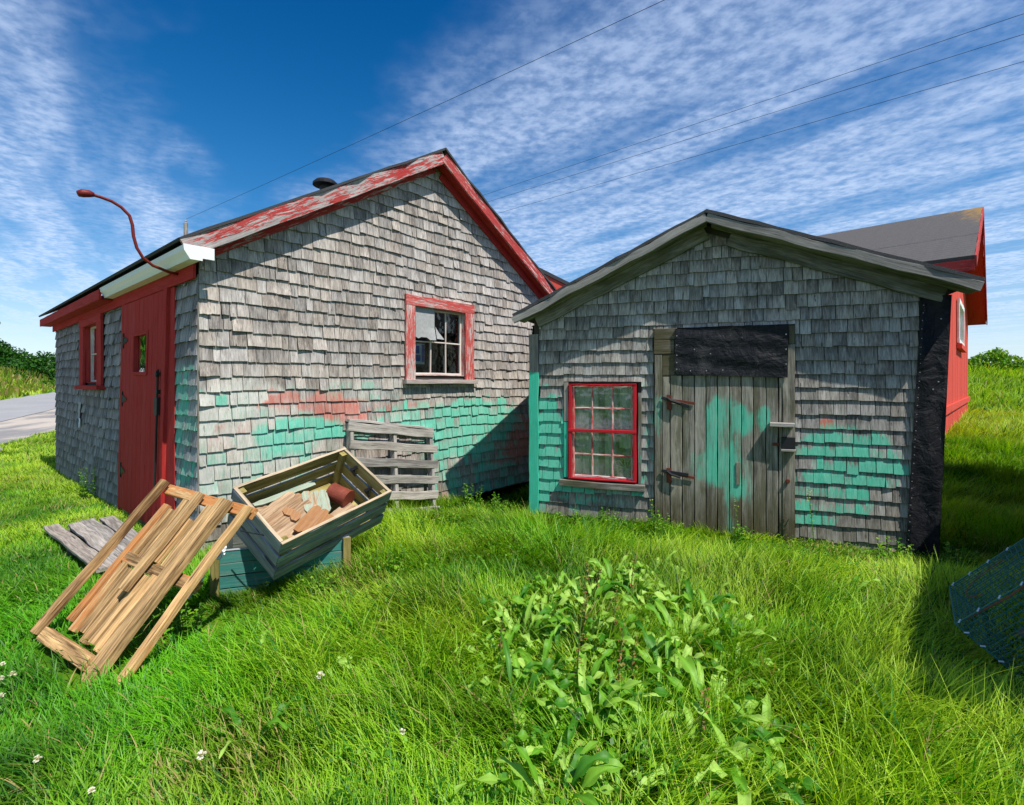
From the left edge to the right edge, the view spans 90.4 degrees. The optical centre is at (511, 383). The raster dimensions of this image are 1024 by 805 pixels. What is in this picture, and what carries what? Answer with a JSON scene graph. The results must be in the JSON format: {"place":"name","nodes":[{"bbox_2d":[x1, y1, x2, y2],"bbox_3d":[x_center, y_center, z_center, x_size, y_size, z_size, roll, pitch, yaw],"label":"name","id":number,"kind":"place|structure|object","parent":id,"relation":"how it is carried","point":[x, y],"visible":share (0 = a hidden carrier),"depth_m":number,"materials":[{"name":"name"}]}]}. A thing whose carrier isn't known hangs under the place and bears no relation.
{"place":"outdoors","nodes":[
{"label":"outdoors","id":0,"kind":"place"},
{"bbox_2d":[0,392,55,421],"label":"road","id":1,"kind":"structure","parent":0,"point":[11,408],"depth_m":23.78,"materials":[{"name":"grey asphalt"}]},
{"bbox_2d":[0,365,55,398],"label":"meadow","id":2,"kind":"structure","parent":0,"point":[9,390],"depth_m":33.77,"materials":[{"name":"green plant"}]},
{"bbox_2d":[0,358,1023,804],"bbox_3d":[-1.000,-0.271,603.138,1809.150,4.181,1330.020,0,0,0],"label":"ground","id":3,"kind":"structure","parent":0,"point":[488,495],"depth_m":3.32,"materials":[{"name":"green plant"}]},
{"bbox_2d":[0,322,11,363],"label":"spruce tree","id":4,"kind":"object","parent":3,"relation":"on","point":[4,353],"visible":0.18,"depth_m":40.34,"materials":[{"name":"green plant"}]},
{"bbox_2d":[1,369,32,380],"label":"shrub","id":5,"kind":"object","parent":3,"relation":"on","point":[20,373],"visible":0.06,"depth_m":36.19,"materials":[{"name":"green plant"}]},
{"bbox_2d":[0,338,46,370],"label":"shrub","id":6,"kind":"object","parent":3,"relation":"on","point":[8,347],"visible":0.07,"depth_m":42.24,"materials":[{"name":"green plant"}]},
{"bbox_2d":[0,408,55,450],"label":"gravel shoulder","id":7,"kind":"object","parent":3,"relation":"on","point":[22,427],"visible":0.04,"depth_m":16.48},
{"bbox_2d":[0,351,55,381],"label":"shrub","id":8,"kind":"object","parent":3,"relation":"on","point":[41,361],"visible":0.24,"depth_m":38.83,"materials":[{"name":"green plant"}]},
{"bbox_2d":[78,466,96,497],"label":"leafy weed","id":9,"kind":"object","parent":3,"relation":"on","point":[84,483],"visible":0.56,"depth_m":7.11,"materials":[{"name":"green plant"}]},
{"bbox_2d":[44,516,137,575],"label":"plank platform","id":10,"kind":"structure","parent":3,"relation":"on","point":[94,534],"depth_m":4.91,"materials":[{"name":"grey wood"}]},
{"bbox_2d":[30,479,257,688],"bbox_3d":[-2.316,1.188,3.222,1.051,0.980,0.886,0,0,32],"label":"lumber pallet","id":11,"kind":"object","parent":3,"relation":"on","point":[112,611],"visible":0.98,"depth_m":3.18,"materials":[{"name":"brown wood"}]},
{"bbox_2d":[162,602,207,635],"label":"leafy weed","id":12,"kind":"object","parent":3,"relation":"on","point":[181,620],"visible":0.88,"depth_m":3.28,"materials":[{"name":"green plant"}]},
{"bbox_2d":[184,220,187,234],"bbox_3d":[-14.100,-2.745,22.000,0.228,8.690,0.240,0,0,0],"label":"utility pole","id":13,"kind":"object","parent":3,"relation":"on","point":[185,228],"visible":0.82,"depth_m":21.94,"materials":[{"name":"metal"}]},
{"bbox_2d":[187,0,663,218],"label":"power line","id":14,"kind":"object","parent":13,"relation":"attached to","point":[456,96],"visible":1,"depth_m":12.26,"materials":[{"name":"black metal"}]},
{"bbox_2d":[196,749,208,792],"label":"clover flower","id":15,"kind":"object","parent":3,"relation":"on","point":[201,753],"visible":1,"depth_m":1.97,"materials":[{"name":"white plant"}]},
{"bbox_2d":[221,678,277,717],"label":"dock plant","id":16,"kind":"object","parent":3,"relation":"on","point":[267,697],"visible":0.33,"depth_m":2.40,"materials":[{"name":"green plant"}]},
{"bbox_2d":[208,694,301,758],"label":"dock plant","id":17,"kind":"object","parent":3,"relation":"on","point":[237,720],"visible":0.71,"depth_m":2.23,"materials":[{"name":"green plant"}]},
{"bbox_2d":[222,630,293,683],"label":"dock plant","id":18,"kind":"object","parent":3,"relation":"on","point":[262,638],"visible":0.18,"depth_m":2.86,"materials":[{"name":"green plant"}]},
{"bbox_2d":[210,532,350,598],"bbox_3d":[-1.873,1.465,4.199,1.002,0.430,0.540,0,0,-22],"label":"wooden crate","id":19,"kind":"object","parent":3,"relation":"on","point":[238,564],"visible":0.41,"depth_m":3.90,"materials":[{"name":"teal wood"}]},
{"bbox_2d":[227,447,391,579],"bbox_3d":[-1.652,1.015,4.139,0.659,0.393,1.105,35,29,23],"label":"wooden crate","id":20,"kind":"object","parent":19,"relation":"on","point":[266,544],"visible":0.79,"depth_m":4.07,"materials":[{"name":"green wood"}]},
{"bbox_2d":[216,546,226,559],"bbox_3d":[-2.084,1.206,3.636,0.077,0.106,0.037,0,0,-10],"label":"plastic scrap","id":21,"kind":"object","parent":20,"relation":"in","point":[221,554],"visible":0.55,"depth_m":3.63,"materials":[{"name":"white plastic"}]},
{"bbox_2d":[253,482,315,506],"bbox_3d":[-1.867,0.908,4.196,0.050,0.024,0.535,40,31,23],"label":"scrap board","id":22,"kind":"object","parent":20,"relation":"in","point":[268,500],"visible":0.89,"depth_m":4.16,"materials":[{"name":"white wood"}]},
{"bbox_2d":[259,491,316,551],"bbox_3d":[-1.741,1.084,3.998,0.450,0.027,0.534,35,35,9],"label":"scrap board","id":23,"kind":"object","parent":20,"relation":"in","point":[277,520],"visible":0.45,"depth_m":4.00,"materials":[{"name":"brown wood"}]},
{"bbox_2d":[282,493,302,521],"bbox_3d":[-1.751,0.995,4.126,0.150,0.024,0.312,22,22,-9],"label":"scrap board","id":24,"kind":"object","parent":23,"relation":"on","point":[293,515],"visible":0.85,"depth_m":4.04,"materials":[{"name":"brown wood"}]},
{"bbox_2d":[293,505,333,532],"bbox_3d":[-1.562,1.104,4.035,0.209,0.024,0.314,33,30,-3],"label":"scrap board","id":25,"kind":"object","parent":20,"relation":"in","point":[314,515],"visible":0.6,"depth_m":4.05,"materials":[{"name":"brown wood"}]},
{"bbox_2d":[302,489,330,512],"bbox_3d":[-1.627,0.981,4.226,0.209,0.026,0.290,1,27,-30],"label":"scrap board","id":26,"kind":"object","parent":25,"relation":"on","point":[320,498],"visible":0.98,"depth_m":4.24,"materials":[{"name":"white wood"}]},
{"bbox_2d":[331,502,365,515],"bbox_3d":[-1.386,1.099,4.311,0.188,0.026,0.260,34,28,13],"label":"scrap board","id":27,"kind":"object","parent":20,"relation":"in","point":[339,510],"visible":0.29,"depth_m":4.31,"materials":[{"name":"brown wood"}]},
{"bbox_2d":[326,483,354,507],"bbox_3d":[-1.485,0.963,4.397,0.190,0.164,0.164,18,24,18],"label":"rusty can","id":28,"kind":"object","parent":27,"relation":"on","point":[340,495],"visible":0.96,"depth_m":4.34,"materials":[{"name":"red metal"}]},
{"bbox_2d":[39,148,556,552],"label":"shingled house","id":29,"kind":"structure","parent":3,"relation":"on","point":[257,344],"depth_m":5.98,"materials":[{"name":"grey wood"}]},
{"bbox_2d":[74,313,105,389],"bbox_3d":[-6.083,-0.442,7.403,1.470,1.044,0.211,0,0,41],"label":"window","id":30,"kind":"structure","parent":29,"relation":"in","point":[91,329],"depth_m":7.63,"materials":[{"name":"red paint"}]},
{"bbox_2d":[76,189,177,274],"bbox_3d":[-3.433,-1.333,4.617,0.100,0.666,0.800,0,0,41],"label":"gooseneck lamp","id":31,"kind":"object","parent":29,"relation":"attached to","point":[84,193],"visible":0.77,"depth_m":4.59,"materials":[{"name":"red metal"}]},
{"bbox_2d":[119,290,163,522],"bbox_3d":[-4.197,0.285,5.717,1.745,2.470,0.082,0,0,41],"label":"door","id":32,"kind":"structure","parent":29,"relation":"in","point":[142,335],"depth_m":5.69,"materials":[{"name":"red paint"}]},
{"bbox_2d":[416,343,424,363],"bbox_3d":[-1.232,-0.395,6.668,0.006,0.270,0.220,0,0,41],"label":"poster","id":33,"kind":"object","parent":29,"relation":"attached to","point":[420,353],"visible":0.74,"depth_m":6.70,"materials":[{"name":"blue paper"}]},
{"bbox_2d":[402,294,477,383],"bbox_3d":[-0.973,-0.567,6.873,0.213,1.134,1.270,0,0,41],"label":"window","id":34,"kind":"structure","parent":29,"relation":"in","point":[454,329],"depth_m":6.95,"materials":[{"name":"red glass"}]},
{"bbox_2d":[296,568,340,597],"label":"leafy weed","id":35,"kind":"object","parent":3,"relation":"on","point":[322,585],"visible":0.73,"depth_m":3.81,"materials":[{"name":"green plant"}]},
{"bbox_2d":[288,648,352,680],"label":"dock plant","id":36,"kind":"object","parent":3,"relation":"on","point":[340,662],"visible":0.41,"depth_m":2.65,"materials":[{"name":"green plant"}]},
{"bbox_2d":[363,522,387,547],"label":"leafy weed","id":37,"kind":"object","parent":3,"relation":"on","point":[384,529],"visible":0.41,"depth_m":4.86,"materials":[{"name":"green plant"}]},
{"bbox_2d":[366,546,408,576],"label":"leafy weed","id":38,"kind":"object","parent":3,"relation":"on","point":[389,560],"visible":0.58,"depth_m":4.18,"materials":[{"name":"green plant"}]},
{"bbox_2d":[342,419,439,516],"bbox_3d":[-1.412,1.127,6.132,0.283,1.463,1.339,0,0,41],"label":"grey pallet","id":39,"kind":"object","parent":3,"relation":"on","point":[393,462],"visible":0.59,"depth_m":6.14,"materials":[{"name":"grey wood"}]},
{"bbox_2d":[399,508,427,533],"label":"leafy weed","id":40,"kind":"object","parent":3,"relation":"on","point":[424,518],"visible":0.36,"depth_m":5.28,"materials":[{"name":"green plant"}]},
{"bbox_2d":[431,507,460,525],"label":"leafy weed","id":41,"kind":"object","parent":3,"relation":"on","point":[435,517],"visible":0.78,"depth_m":5.61,"materials":[{"name":"green plant"}]},
{"bbox_2d":[458,483,482,507],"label":"leafy weed","id":42,"kind":"object","parent":3,"relation":"on","point":[466,498],"visible":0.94,"depth_m":6.60,"materials":[{"name":"green plant"}]},
{"bbox_2d":[455,607,531,677],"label":"dock plant","id":43,"kind":"object","parent":3,"relation":"on","point":[508,640],"visible":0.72,"depth_m":2.91,"materials":[{"name":"green plant"}]},
{"bbox_2d":[490,492,509,512],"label":"leafy weed","id":44,"kind":"object","parent":3,"relation":"on","point":[496,502],"visible":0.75,"depth_m":6.32,"materials":[{"name":"green plant"}]},
{"bbox_2d":[478,585,536,627],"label":"dock plant","id":45,"kind":"object","parent":3,"relation":"on","point":[483,600],"visible":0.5,"depth_m":3.41,"materials":[{"name":"green plant"}]},
{"bbox_2d":[466,633,572,731],"bbox_3d":[0.065,1.484,2.484,0.512,0.262,0.485,0,0,26],"label":"dock plant","id":46,"kind":"object","parent":3,"relation":"on","point":[548,663],"visible":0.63,"depth_m":2.54,"materials":[{"name":"green plant"}]},
{"bbox_2d":[496,583,551,622],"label":"dock plant","id":47,"kind":"object","parent":3,"relation":"on","point":[525,593],"visible":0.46,"depth_m":3.61,"materials":[{"name":"green plant"}]},
{"bbox_2d":[483,588,572,654],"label":"dock plant","id":48,"kind":"object","parent":3,"relation":"on","point":[499,613],"visible":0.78,"depth_m":3.14,"materials":[{"name":"green plant"}]},
{"bbox_2d":[494,630,578,698],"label":"dock plant","id":49,"kind":"object","parent":3,"relation":"on","point":[547,646],"visible":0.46,"depth_m":2.71,"materials":[{"name":"green plant"}]},
{"bbox_2d":[454,736,629,804],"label":"dock plant","id":50,"kind":"object","parent":3,"relation":"on","point":[581,764],"visible":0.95,"depth_m":1.89,"materials":[{"name":"green plant"}]},
{"bbox_2d":[501,592,585,635],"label":"dock plant","id":51,"kind":"object","parent":3,"relation":"on","point":[517,599],"visible":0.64,"depth_m":3.38,"materials":[{"name":"green plant"}]},
{"bbox_2d":[497,713,610,799],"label":"dock plant","id":52,"kind":"object","parent":3,"relation":"on","point":[533,750],"visible":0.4,"depth_m":2.12,"materials":[{"name":"green plant"}]},
{"bbox_2d":[540,268,568,288],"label":"red outbuilding","id":53,"kind":"structure","parent":3,"relation":"on","point":[557,282],"depth_m":14.99,"materials":[{"name":"wood"}]},
{"bbox_2d":[510,619,599,670],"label":"dock plant","id":54,"kind":"object","parent":3,"relation":"on","point":[557,638],"visible":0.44,"depth_m":2.96,"materials":[{"name":"green plant"}]},
{"bbox_2d":[527,570,593,605],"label":"dock plant","id":55,"kind":"object","parent":3,"relation":"on","point":[541,583],"visible":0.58,"depth_m":3.86,"materials":[{"name":"green plant"}]},
{"bbox_2d":[551,509,581,526],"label":"leafy weed","id":56,"kind":"object","parent":3,"relation":"on","point":[575,520],"visible":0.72,"depth_m":5.71,"materials":[{"name":"green plant"}]},
{"bbox_2d":[542,594,619,644],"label":"dock plant","id":57,"kind":"object","parent":3,"relation":"on","point":[568,620],"visible":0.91,"depth_m":3.11,"materials":[{"name":"green plant"}]},
{"bbox_2d":[537,561,630,626],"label":"dock plant","id":58,"kind":"object","parent":3,"relation":"on","point":[607,585],"visible":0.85,"depth_m":3.54,"materials":[{"name":"green plant"}]},
{"bbox_2d":[520,665,655,779],"bbox_3d":[0.367,1.456,2.317,0.649,0.304,0.485,0,0,-17],"label":"dock plant","id":59,"kind":"object","parent":3,"relation":"on","point":[595,719],"visible":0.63,"depth_m":2.26,"materials":[{"name":"green plant"}]},
{"bbox_2d":[525,608,651,727],"bbox_3d":[0.354,1.377,2.479,0.599,0.543,0.559,0,0,-43],"label":"dock plant","id":60,"kind":"object","parent":3,"relation":"on","point":[597,674],"visible":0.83,"depth_m":2.53,"materials":[{"name":"green plant"}]},
{"bbox_2d":[562,566,621,612],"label":"dock plant","id":61,"kind":"object","parent":3,"relation":"on","point":[589,590],"visible":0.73,"depth_m":3.63,"materials":[{"name":"green plant"}]},
{"bbox_2d":[545,685,669,799],"bbox_3d":[0.385,1.508,2.217,0.566,0.248,0.488,0,0,-38],"label":"dock plant","id":62,"kind":"object","parent":3,"relation":"on","point":[586,701],"visible":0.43,"depth_m":2.24,"materials":[{"name":"green plant"}]},
{"bbox_2d":[574,645,645,680],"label":"dock plant","id":63,"kind":"object","parent":3,"relation":"on","point":[595,656],"visible":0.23,"depth_m":2.78,"materials":[{"name":"green plant"}]},
{"bbox_2d":[556,623,665,749],"bbox_3d":[0.517,1.376,2.401,0.497,0.460,0.541,0,0,-31],"label":"dock plant","id":64,"kind":"object","parent":3,"relation":"on","point":[565,683],"visible":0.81,"depth_m":2.43,"materials":[{"name":"green plant"}]},
{"bbox_2d":[598,507,627,532],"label":"leafy weed","id":65,"kind":"object","parent":3,"relation":"on","point":[603,520],"visible":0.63,"depth_m":5.45,"materials":[{"name":"green plant"}]},
{"bbox_2d":[584,553,644,592],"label":"dock plant","id":66,"kind":"object","parent":3,"relation":"on","point":[603,575],"visible":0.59,"depth_m":4.05,"materials":[{"name":"green plant"}]},
{"bbox_2d":[575,586,658,648],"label":"dock plant","id":67,"kind":"object","parent":3,"relation":"on","point":[602,636],"visible":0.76,"depth_m":3.06,"materials":[{"name":"green plant"}]},
{"bbox_2d":[592,558,665,602],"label":"dock plant","id":68,"kind":"object","parent":3,"relation":"on","point":[631,581],"visible":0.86,"depth_m":3.70,"materials":[{"name":"green plant"}]},
{"bbox_2d":[575,617,687,697],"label":"dock plant","id":69,"kind":"object","parent":3,"relation":"on","point":[659,645],"visible":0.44,"depth_m":2.83,"materials":[{"name":"green plant"}]},
{"bbox_2d":[605,635,663,719],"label":"dock plant","id":70,"kind":"object","parent":3,"relation":"on","point":[630,667],"visible":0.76,"depth_m":2.60,"materials":[{"name":"green plant"}]},
{"bbox_2d":[611,564,661,594],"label":"dock plant","id":71,"kind":"object","parent":3,"relation":"on","point":[643,570],"visible":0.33,"depth_m":4.04,"materials":[{"name":"green plant"}]},
{"bbox_2d":[609,580,677,623],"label":"dock plant","id":72,"kind":"object","parent":3,"relation":"on","point":[641,597],"visible":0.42,"depth_m":3.47,"materials":[{"name":"green plant"}]},
{"bbox_2d":[624,550,690,580],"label":"dock plant","id":73,"kind":"object","parent":3,"relation":"on","point":[641,564],"visible":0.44,"depth_m":4.16,"materials":[{"name":"green plant"}]},
{"bbox_2d":[646,507,684,540],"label":"leafy weed","id":74,"kind":"object","parent":3,"relation":"on","point":[653,520],"visible":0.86,"depth_m":5.16,"materials":[{"name":"green plant"}]},
{"bbox_2d":[624,656,708,719],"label":"dock plant","id":75,"kind":"object","parent":3,"relation":"on","point":[658,662],"visible":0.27,"depth_m":2.56,"materials":[{"name":"green plant"}]},
{"bbox_2d":[606,620,737,699],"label":"dock plant","id":76,"kind":"object","parent":3,"relation":"on","point":[649,639],"visible":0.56,"depth_m":2.72,"materials":[{"name":"green plant"}]},
{"bbox_2d":[637,598,740,674],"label":"dock plant","id":77,"kind":"object","parent":3,"relation":"on","point":[664,615],"visible":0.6,"depth_m":3.02,"materials":[{"name":"green plant"}]},
{"bbox_2d":[620,725,757,804],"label":"dock plant","id":78,"kind":"object","parent":3,"relation":"on","point":[650,757],"visible":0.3,"depth_m":1.98,"materials":[{"name":"green plant"}]},
{"bbox_2d":[642,578,736,628],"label":"dock plant","id":79,"kind":"object","parent":3,"relation":"on","point":[689,589],"visible":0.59,"depth_m":3.38,"materials":[{"name":"green plant"}]},
{"bbox_2d":[669,564,720,586],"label":"dock plant","id":80,"kind":"object","parent":3,"relation":"on","point":[691,576],"visible":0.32,"depth_m":3.88,"materials":[{"name":"green plant"}]},
{"bbox_2d":[620,687,782,802],"bbox_3d":[0.769,1.427,2.023,0.701,0.363,0.441,0,0,-29],"label":"dock plant","id":81,"kind":"object","parent":3,"relation":"on","point":[744,744],"visible":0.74,"depth_m":2.04,"materials":[{"name":"green plant"}]},
{"bbox_2d":[628,648,781,752],"bbox_3d":[0.893,1.473,2.341,0.687,0.257,0.599,0,0,0],"label":"dock plant","id":82,"kind":"object","parent":3,"relation":"on","point":[688,665],"visible":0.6,"depth_m":2.36,"materials":[{"name":"green plant"}]},
{"bbox_2d":[667,580,743,621],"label":"dock plant","id":83,"kind":"object","parent":3,"relation":"on","point":[673,597],"visible":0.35,"depth_m":3.44,"materials":[{"name":"green plant"}]},
{"bbox_2d":[669,586,775,666],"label":"dock plant","id":84,"kind":"object","parent":3,"relation":"on","point":[741,617],"visible":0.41,"depth_m":3.08,"materials":[{"name":"green plant"}]},
{"bbox_2d":[688,664,770,724],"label":"dock plant","id":85,"kind":"object","parent":3,"relation":"on","point":[742,684],"visible":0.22,"depth_m":2.52,"materials":[{"name":"green plant"}]},
{"bbox_2d":[691,632,778,695],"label":"dock plant","id":86,"kind":"object","parent":3,"relation":"on","point":[754,664],"visible":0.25,"depth_m":2.68,"materials":[{"name":"green plant"}]},
{"bbox_2d":[648,697,831,804],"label":"dock plant","id":87,"kind":"object","parent":3,"relation":"on","point":[778,784],"visible":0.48,"depth_m":1.89,"materials":[{"name":"green plant"}]},
{"bbox_2d":[731,524,754,544],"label":"leafy weed","id":88,"kind":"object","parent":3,"relation":"on","point":[738,536],"visible":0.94,"depth_m":5.06,"materials":[{"name":"green plant"}]},
{"bbox_2d":[511,209,984,556],"bbox_3d":[2.967,-0.027,7.566,4.410,3.538,5.099,0,0,21],"label":"plank door shed","id":89,"kind":"structure","parent":3,"relation":"on","point":[710,364],"depth_m":5.28,"materials":[{"name":"grey wood"}]},
{"bbox_2d":[559,382,644,491],"bbox_3d":[1.056,0.592,5.926,0.980,1.223,0.254,0,0,21],"label":"window","id":90,"kind":"structure","parent":89,"relation":"in","point":[582,408],"depth_m":5.97,"materials":[{"name":"red paint"}]},
{"bbox_2d":[616,458,630,476],"bbox_3d":[1.305,0.970,5.823,0.238,0.238,0.011,0,0,21],"label":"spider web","id":91,"kind":"object","parent":89,"relation":"attached to","point":[626,468],"depth_m":5.83,"materials":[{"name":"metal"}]},
{"bbox_2d":[661,376,795,538],"bbox_3d":[2.235,0.752,5.333,1.300,1.684,0.132,0,0,21],"label":"door","id":92,"kind":"structure","parent":89,"relation":"in","point":[752,445],"depth_m":5.36,"materials":[{"name":"grey wood"}]},
{"bbox_2d":[698,693,849,773],"bbox_3d":[1.060,1.499,2.135,0.456,0.207,0.458,0,0,-17],"label":"dock plant","id":93,"kind":"object","parent":3,"relation":"on","point":[765,707],"visible":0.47,"depth_m":2.19,"materials":[{"name":"green plant"}]},
{"bbox_2d":[806,490,815,544],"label":"tall weed","id":94,"kind":"object","parent":3,"relation":"on","point":[811,513],"visible":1,"depth_m":4.97,"materials":[{"name":"green plant"}]},
{"bbox_2d":[822,573,880,607],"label":"dock plant","id":95,"kind":"object","parent":3,"relation":"on","point":[864,583],"visible":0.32,"depth_m":3.73,"materials":[{"name":"green plant"}]},
{"bbox_2d":[875,536,914,561],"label":"leafy weed","id":96,"kind":"object","parent":3,"relation":"on","point":[881,550],"visible":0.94,"depth_m":4.63,"materials":[{"name":"green plant"}]},
{"bbox_2d":[819,207,987,432],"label":"red barn","id":97,"kind":"structure","parent":3,"relation":"on","point":[953,240],"depth_m":13.11,"materials":[{"name":"red wood"}]},
{"bbox_2d":[957,298,966,352],"bbox_3d":[12.772,-1.626,14.530,0.225,1.355,2.750,0,0,44],"label":"window","id":98,"kind":"structure","parent":97,"relation":"in","point":[960,316],"depth_m":14.10,"materials":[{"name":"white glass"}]},
{"bbox_2d":[942,542,977,567],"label":"leafy weed","id":99,"kind":"object","parent":3,"relation":"on","point":[970,559],"visible":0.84,"depth_m":4.39,"materials":[{"name":"green plant"}]},
{"bbox_2d":[949,538,1023,676],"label":"lobster trap","id":100,"kind":"object","parent":3,"relation":"on","point":[978,611],"visible":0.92,"depth_m":2.96,"materials":[{"name":"metal"}]},
{"bbox_2d":[968,347,1023,371],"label":"shrub","id":101,"kind":"object","parent":3,"relation":"on","point":[997,356],"visible":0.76,"depth_m":31.07,"materials":[{"name":"green plant"}]},
{"bbox_3d":[-6.300,-2.970,25.000,1.800,9.140,0.320,0,0,0],"label":"utility pole","id":102,"kind":"object","parent":3,"relation":"on","visible":0},
{"bbox_2d":[485,14,1021,194],"bbox_3d":[9.660,-7.601,11.177,42.227,0.068,0.010,0,0,41],"label":"power line","id":103,"kind":"object","parent":102,"relation":"attached to","point":[780,95],"visible":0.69,"depth_m":13.12,"materials":[{"name":"black metal"}]},
{"bbox_2d":[488,34,1023,201],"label":"power line","id":104,"kind":"object","parent":102,"relation":"attached to","point":[783,109],"visible":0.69,"depth_m":13.14,"materials":[{"name":"black metal"}]},
{"bbox_2d":[497,61,1023,213],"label":"power line","id":105,"kind":"object","parent":102,"relation":"attached to","point":[787,129],"visible":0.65,"depth_m":13.11,"materials":[{"name":"black metal"}]},
{"bbox_2d":[0,0,1023,362],"label":"sky","id":106,"kind":"structure","parent":0,"point":[170,112],"materials":[{"name":"blue"}]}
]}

